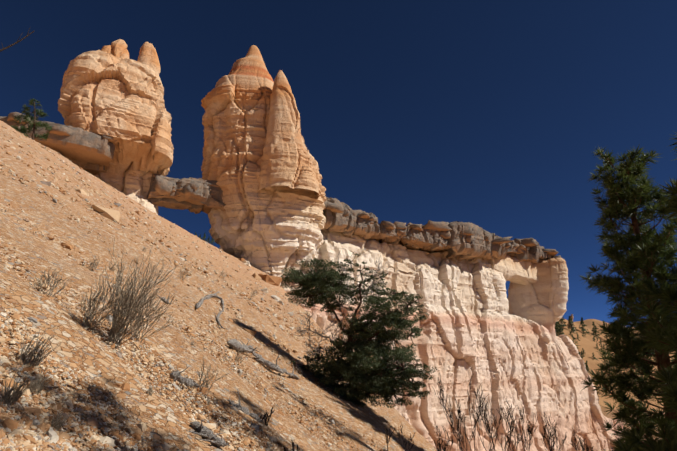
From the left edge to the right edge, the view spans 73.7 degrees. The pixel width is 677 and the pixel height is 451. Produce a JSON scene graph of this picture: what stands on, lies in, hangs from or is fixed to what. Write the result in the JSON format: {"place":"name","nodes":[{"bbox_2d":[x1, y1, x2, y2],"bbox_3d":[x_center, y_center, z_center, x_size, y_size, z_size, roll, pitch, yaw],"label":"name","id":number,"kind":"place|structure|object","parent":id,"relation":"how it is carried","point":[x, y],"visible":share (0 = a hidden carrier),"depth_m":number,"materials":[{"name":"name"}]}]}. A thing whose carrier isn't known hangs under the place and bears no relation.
{"place":"outdoors","nodes":[
{"label":"outdoors","id":0,"kind":"place"},
{"bbox_2d":[0,28,33,51],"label":"dead branch","id":1,"kind":"object","parent":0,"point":[16,42],"visible":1,"depth_m":6.38,"materials":[{"name":"wood"}]},
{"bbox_2d":[147,174,225,213],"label":"rock bridge","id":2,"kind":"structure","parent":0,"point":[207,198],"depth_m":43.85,"materials":[{"name":"brown stone"}]},
{"bbox_2d":[0,120,674,450],"bbox_3d":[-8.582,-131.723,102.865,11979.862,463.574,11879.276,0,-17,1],"label":"terrain","id":3,"kind":"structure","parent":0,"point":[84,350],"depth_m":8.60,"materials":[{"name":"beige soil"}]},
{"bbox_2d":[11,98,52,148],"bbox_3d":[-17.331,-5.480,25.967,3.190,4.706,3.971,9,-19,-28],"label":"ledge pine and shrubs","id":4,"kind":"object","parent":3,"relation":"on","point":[35,123],"visible":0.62,"depth_m":26.83,"materials":[{"name":"green plant"}]},
{"bbox_2d":[0,116,114,174],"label":"ledge rock","id":5,"kind":"object","parent":3,"relation":"on","point":[91,153],"visible":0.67,"depth_m":36.61,"materials":[{"name":"brown stone"}]},
{"bbox_2d":[58,50,173,214],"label":"rock tower","id":6,"kind":"structure","parent":3,"relation":"on","point":[121,101],"depth_m":39.21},
{"bbox_2d":[101,39,129,58],"bbox_3d":[-21.481,-14.293,42.188,5.460,7.254,4.605,11,-20,-31],"label":"rock peak","id":7,"kind":"object","parent":6,"relation":"on","point":[118,48],"visible":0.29,"depth_m":42.01,"materials":[{"name":"orange stone"}]},
{"bbox_2d":[137,42,160,74],"bbox_3d":[-17.910,-14.326,42.932,2.575,6.599,2.090,8,-19,-25],"label":"rock peak","id":8,"kind":"object","parent":6,"relation":"on","point":[148,55],"visible":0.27,"depth_m":42.57,"materials":[{"name":"orange stone"}]},
{"bbox_2d":[1,238,260,429],"bbox_3d":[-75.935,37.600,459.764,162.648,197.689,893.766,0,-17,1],"label":"dry shrubs","id":9,"kind":"object","parent":3,"relation":"on","point":[122,307],"visible":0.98,"depth_m":4.57,"materials":[{"name":"plant"}]},
{"bbox_2d":[22,181,309,431],"bbox_3d":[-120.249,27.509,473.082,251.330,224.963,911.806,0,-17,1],"label":"scree boulders","id":10,"kind":"object","parent":3,"relation":"on","point":[111,214],"visible":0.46,"depth_m":14.66,"materials":[{"name":"stone"}]},
{"bbox_2d":[0,122,422,450],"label":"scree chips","id":11,"kind":"object","parent":3,"relation":"on","point":[56,438],"visible":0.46,"depth_m":3.95,"materials":[{"name":"beige gravel"}]},
{"bbox_2d":[155,289,299,446],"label":"dead branches","id":12,"kind":"object","parent":3,"relation":"on","point":[205,431],"visible":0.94,"depth_m":4.99,"materials":[{"name":"grey wood"}]},
{"bbox_2d":[201,45,325,321],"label":"rock tower","id":13,"kind":"structure","parent":3,"relation":"on","point":[272,230],"depth_m":45.16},
{"bbox_2d":[258,70,318,197],"bbox_3d":[-5.001,-9.832,46.872,6.215,14.468,5.082,0,-17,1],"label":"rock pinnacle","id":14,"kind":"object","parent":13,"relation":"on","point":[286,159],"visible":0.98,"depth_m":44.61,"materials":[{"name":"stone"}]},
{"bbox_2d":[7,112,558,255],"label":"cap rocks","id":15,"kind":"object","parent":3,"relation":"on","point":[162,186],"visible":0.46,"depth_m":53.66,"materials":[{"name":"brown stone"}]},
{"bbox_2d":[280,250,436,407],"bbox_3d":[0.379,2.472,10.855,3.638,3.802,2.079,0,-17,1],"label":"juniper tree","id":16,"kind":"object","parent":3,"relation":"on","point":[358,374],"visible":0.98,"depth_m":10.55,"materials":[{"name":"green plant"}]},
{"bbox_2d":[310,229,526,450],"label":"cliff face","id":17,"kind":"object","parent":3,"relation":"on","point":[465,302],"depth_m":58.40},
{"bbox_2d":[322,197,564,262],"bbox_3d":[17.943,2.402,67.633,52.351,6.330,6.866,12,-21,-34],"label":"caprock ledge","id":18,"kind":"object","parent":17,"relation":"on","point":[457,246],"visible":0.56,"depth_m":62.12,"materials":[{"name":"brown stone"}]},
{"bbox_2d":[195,232,656,396],"bbox_3d":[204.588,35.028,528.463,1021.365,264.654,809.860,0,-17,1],"label":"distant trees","id":19,"kind":"object","parent":3,"relation":"on","point":[559,328],"visible":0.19,"depth_m":177.04,"materials":[{"name":"green plant"}]},
{"bbox_2d":[260,374,592,450],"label":"bare shrubs","id":20,"kind":"object","parent":3,"relation":"on","point":[487,427],"visible":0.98,"depth_m":7.75,"materials":[{"name":"brown plant"}]},
{"bbox_2d":[497,315,624,450],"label":"cliff buttress","id":21,"kind":"structure","parent":3,"relation":"on","point":[529,357],"depth_m":69.22,"materials":[{"name":"beige stone"}]},
{"bbox_2d":[507,258,571,376],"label":"rock pillar","id":22,"kind":"structure","parent":21,"relation":"on","point":[543,300],"depth_m":76.00,"materials":[{"name":"beige stone"}]},
{"bbox_2d":[579,146,676,450],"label":"conifer tree","id":23,"kind":"object","parent":3,"relation":"on","point":[644,260],"visible":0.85,"depth_m":8.86,"materials":[{"name":"green plant"}]},
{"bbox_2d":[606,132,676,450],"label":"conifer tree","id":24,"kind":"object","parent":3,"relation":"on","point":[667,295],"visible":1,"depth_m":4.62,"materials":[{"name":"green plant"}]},
{"bbox_2d":[0,0,676,322],"label":"sky","id":25,"kind":"structure","parent":0,"point":[491,115],"materials":[{"name":"blue"}]},
{"bbox_2d":[488,254,538,284],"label":"rock lintel","id":26,"kind":"structure","parent":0,"point":[514,270],"depth_m":73.73,"materials":[{"name":"beige stone"}]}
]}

